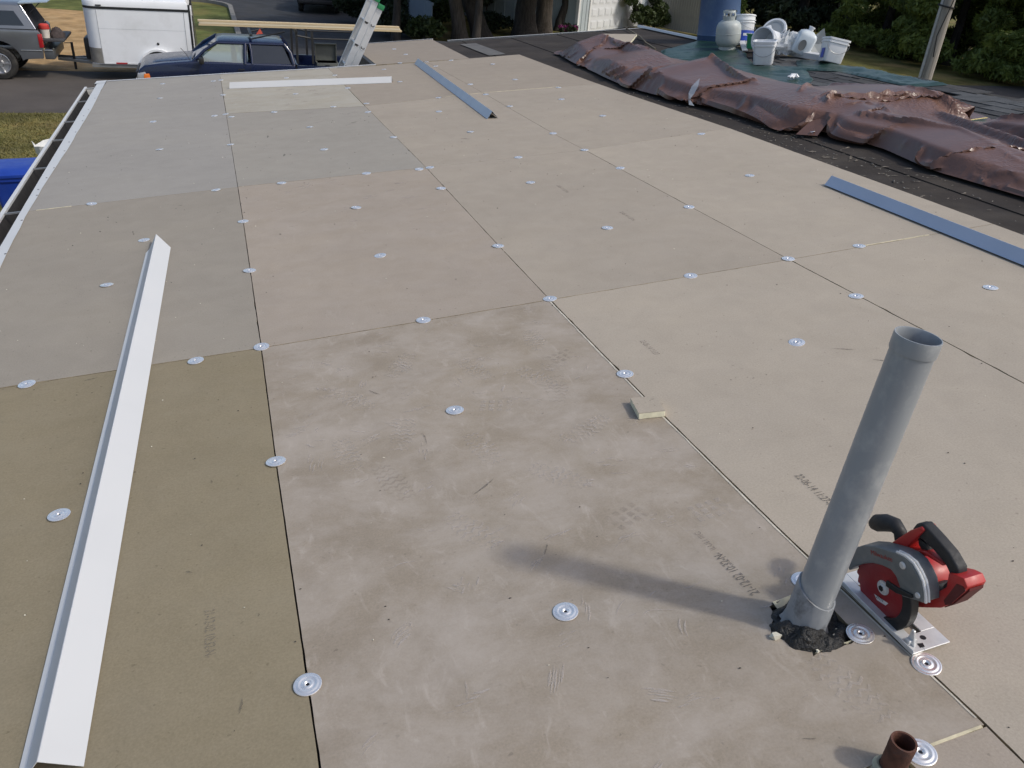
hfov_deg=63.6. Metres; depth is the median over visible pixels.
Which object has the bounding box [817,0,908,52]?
cedar tree
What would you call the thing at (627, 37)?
board scrap
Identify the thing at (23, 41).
pickup truck
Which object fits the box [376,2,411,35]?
shrub
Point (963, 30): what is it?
dark conifer
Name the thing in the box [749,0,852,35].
shrub
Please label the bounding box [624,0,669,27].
conifer shrub
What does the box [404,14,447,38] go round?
shrub
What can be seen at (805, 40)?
jug
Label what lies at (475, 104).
metal flashing
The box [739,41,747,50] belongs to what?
white strip
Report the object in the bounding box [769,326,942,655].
vent pipe
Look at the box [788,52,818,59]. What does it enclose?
white strip
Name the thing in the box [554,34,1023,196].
tarp
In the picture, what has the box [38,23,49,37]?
lidded pail
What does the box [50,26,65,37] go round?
tool bag
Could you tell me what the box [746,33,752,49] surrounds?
green container
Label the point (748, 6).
dark conifer
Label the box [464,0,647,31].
garage
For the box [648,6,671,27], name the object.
shrub
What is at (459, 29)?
tree
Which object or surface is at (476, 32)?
leafy tree
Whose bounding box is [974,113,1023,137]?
tarp
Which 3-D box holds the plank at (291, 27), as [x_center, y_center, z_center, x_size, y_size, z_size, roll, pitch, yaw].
[-4.921,-8.411,19.481,4.670,0.038,0.140,-6,31,-18]
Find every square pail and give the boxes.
[752,39,777,64]
[818,36,850,63]
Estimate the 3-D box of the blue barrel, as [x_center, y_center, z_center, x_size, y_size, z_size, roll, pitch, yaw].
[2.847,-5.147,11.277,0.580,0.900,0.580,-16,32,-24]
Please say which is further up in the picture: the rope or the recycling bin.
the rope
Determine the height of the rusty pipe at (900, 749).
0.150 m
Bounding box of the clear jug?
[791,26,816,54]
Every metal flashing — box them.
[19,234,170,767]
[229,76,392,88]
[415,59,497,118]
[825,176,1023,265]
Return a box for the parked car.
[297,0,339,12]
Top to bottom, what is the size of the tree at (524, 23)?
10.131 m
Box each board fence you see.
[403,0,433,37]
[647,0,700,33]
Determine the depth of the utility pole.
21.10 m
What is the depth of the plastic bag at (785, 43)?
9.69 m
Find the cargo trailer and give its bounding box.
[58,0,196,68]
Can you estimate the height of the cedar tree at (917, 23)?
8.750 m
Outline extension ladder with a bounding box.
[337,0,384,66]
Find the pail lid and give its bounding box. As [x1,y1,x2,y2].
[764,18,786,31]
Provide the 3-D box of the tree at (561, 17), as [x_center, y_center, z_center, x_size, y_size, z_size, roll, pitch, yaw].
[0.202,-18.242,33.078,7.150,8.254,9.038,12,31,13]
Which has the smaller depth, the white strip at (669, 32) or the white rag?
the white rag
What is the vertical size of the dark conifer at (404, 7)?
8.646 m
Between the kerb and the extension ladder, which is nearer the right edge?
the extension ladder
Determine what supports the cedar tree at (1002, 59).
on the ground at (868, 57)
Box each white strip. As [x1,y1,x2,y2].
[637,25,696,39]
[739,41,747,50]
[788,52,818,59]
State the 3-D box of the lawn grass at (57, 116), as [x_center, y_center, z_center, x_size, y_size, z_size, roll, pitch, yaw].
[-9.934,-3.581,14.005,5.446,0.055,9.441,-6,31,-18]
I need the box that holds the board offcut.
[630,396,664,418]
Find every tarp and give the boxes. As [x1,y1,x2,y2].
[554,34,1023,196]
[661,41,947,86]
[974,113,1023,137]
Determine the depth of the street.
20.53 m
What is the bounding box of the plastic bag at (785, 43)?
[775,29,797,55]
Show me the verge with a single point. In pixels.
(201, 11)
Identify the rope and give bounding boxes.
[625,27,655,49]
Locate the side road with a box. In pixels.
[216,0,412,55]
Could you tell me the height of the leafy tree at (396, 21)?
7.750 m
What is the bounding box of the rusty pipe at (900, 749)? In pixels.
[869,731,917,767]
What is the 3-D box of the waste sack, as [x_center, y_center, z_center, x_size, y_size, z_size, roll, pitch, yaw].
[-7.365,-3.552,13.482,0.702,0.845,0.482,-6,31,-18]
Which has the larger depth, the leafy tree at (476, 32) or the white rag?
the leafy tree at (476, 32)
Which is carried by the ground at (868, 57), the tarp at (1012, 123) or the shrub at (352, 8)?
the shrub at (352, 8)
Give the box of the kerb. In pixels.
[191,0,240,47]
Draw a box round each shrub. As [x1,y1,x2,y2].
[332,0,381,17]
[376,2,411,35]
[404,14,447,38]
[429,0,464,22]
[483,10,513,31]
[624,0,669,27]
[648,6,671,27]
[740,0,747,13]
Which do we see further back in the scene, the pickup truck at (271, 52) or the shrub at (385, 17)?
the shrub at (385, 17)
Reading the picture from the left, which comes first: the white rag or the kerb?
the kerb
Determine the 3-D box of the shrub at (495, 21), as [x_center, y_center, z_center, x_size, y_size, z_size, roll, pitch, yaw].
[-0.819,-15.664,35.683,1.592,0.917,1.585,-6,31,-18]
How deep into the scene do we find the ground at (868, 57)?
34.65 m
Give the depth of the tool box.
20.15 m
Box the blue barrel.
[697,0,740,41]
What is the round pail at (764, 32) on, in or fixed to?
on the house
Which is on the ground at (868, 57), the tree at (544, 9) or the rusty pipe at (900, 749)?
the tree at (544, 9)
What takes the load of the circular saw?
on the house
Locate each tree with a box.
[390,0,400,40]
[449,0,468,39]
[461,0,493,37]
[472,0,482,37]
[511,0,538,35]
[536,0,552,33]
[553,0,568,31]
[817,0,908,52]
[877,0,1023,73]
[950,0,1023,83]
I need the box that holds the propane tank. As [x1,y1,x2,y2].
[716,10,740,49]
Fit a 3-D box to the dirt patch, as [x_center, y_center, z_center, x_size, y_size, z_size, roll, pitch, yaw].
[-17.906,-11.434,26.858,12.600,0.208,14.100,-6,31,-18]
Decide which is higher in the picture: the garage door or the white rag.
the garage door
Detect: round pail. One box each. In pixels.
[736,14,756,45]
[751,26,781,50]
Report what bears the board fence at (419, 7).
on the ground at (868, 57)
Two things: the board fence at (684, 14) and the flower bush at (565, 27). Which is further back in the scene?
the board fence at (684, 14)
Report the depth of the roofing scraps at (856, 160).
5.49 m
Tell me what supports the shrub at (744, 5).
on the ground at (868, 57)
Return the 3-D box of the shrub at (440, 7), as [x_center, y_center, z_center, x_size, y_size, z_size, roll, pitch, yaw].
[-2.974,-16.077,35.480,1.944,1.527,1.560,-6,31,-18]
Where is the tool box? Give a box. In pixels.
[314,42,338,66]
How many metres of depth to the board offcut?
2.70 m
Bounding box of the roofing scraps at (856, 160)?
[629,92,1023,234]
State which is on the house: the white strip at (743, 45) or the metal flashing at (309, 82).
the metal flashing at (309, 82)
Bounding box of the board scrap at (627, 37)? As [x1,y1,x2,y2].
[605,34,636,42]
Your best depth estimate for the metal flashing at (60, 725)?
2.11 m
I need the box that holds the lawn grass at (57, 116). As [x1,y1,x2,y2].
[0,111,66,211]
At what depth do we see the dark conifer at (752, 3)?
47.77 m
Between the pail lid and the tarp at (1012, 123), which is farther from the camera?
the pail lid
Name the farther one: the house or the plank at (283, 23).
the plank at (283, 23)
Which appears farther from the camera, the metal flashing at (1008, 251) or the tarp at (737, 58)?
the tarp at (737, 58)
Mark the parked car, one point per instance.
(301, 3)
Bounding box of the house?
[0,28,1023,767]
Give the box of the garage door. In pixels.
[589,0,640,30]
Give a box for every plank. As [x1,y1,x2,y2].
[197,19,398,27]
[198,23,401,31]
[199,22,399,29]
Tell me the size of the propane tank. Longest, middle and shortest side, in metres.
0.460 x 0.312 x 0.312 m
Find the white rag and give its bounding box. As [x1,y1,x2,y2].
[788,73,798,78]
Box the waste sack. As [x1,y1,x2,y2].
[32,139,48,154]
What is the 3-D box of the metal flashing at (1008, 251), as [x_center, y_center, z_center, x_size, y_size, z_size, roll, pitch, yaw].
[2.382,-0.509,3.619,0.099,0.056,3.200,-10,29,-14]
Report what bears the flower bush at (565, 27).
on the ground at (868, 57)
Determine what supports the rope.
attached to the house
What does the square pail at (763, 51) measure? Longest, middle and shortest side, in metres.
0.258 x 0.256 x 0.248 m
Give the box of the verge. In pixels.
[32,0,239,51]
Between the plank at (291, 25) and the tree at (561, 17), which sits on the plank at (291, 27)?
the plank at (291, 25)
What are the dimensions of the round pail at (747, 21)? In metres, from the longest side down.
0.360 x 0.324 x 0.315 m
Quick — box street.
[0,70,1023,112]
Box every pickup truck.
[0,0,72,78]
[136,27,351,78]
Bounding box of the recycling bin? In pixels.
[0,157,36,208]
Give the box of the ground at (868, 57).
[0,1,1023,207]
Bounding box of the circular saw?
[842,514,985,654]
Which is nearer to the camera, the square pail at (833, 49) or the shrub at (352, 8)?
the square pail at (833, 49)
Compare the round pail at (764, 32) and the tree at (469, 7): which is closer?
the round pail at (764, 32)
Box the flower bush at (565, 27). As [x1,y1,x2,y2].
[557,22,578,32]
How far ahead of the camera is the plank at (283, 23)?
19.27 m
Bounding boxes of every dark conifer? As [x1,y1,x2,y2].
[379,0,409,15]
[743,0,750,13]
[747,0,872,25]
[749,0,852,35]
[950,5,976,48]
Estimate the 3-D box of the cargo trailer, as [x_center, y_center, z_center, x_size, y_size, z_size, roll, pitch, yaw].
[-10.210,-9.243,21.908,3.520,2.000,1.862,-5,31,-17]
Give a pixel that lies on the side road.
(270, 10)
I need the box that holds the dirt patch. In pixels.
[18,8,136,71]
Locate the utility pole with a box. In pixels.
[918,0,955,79]

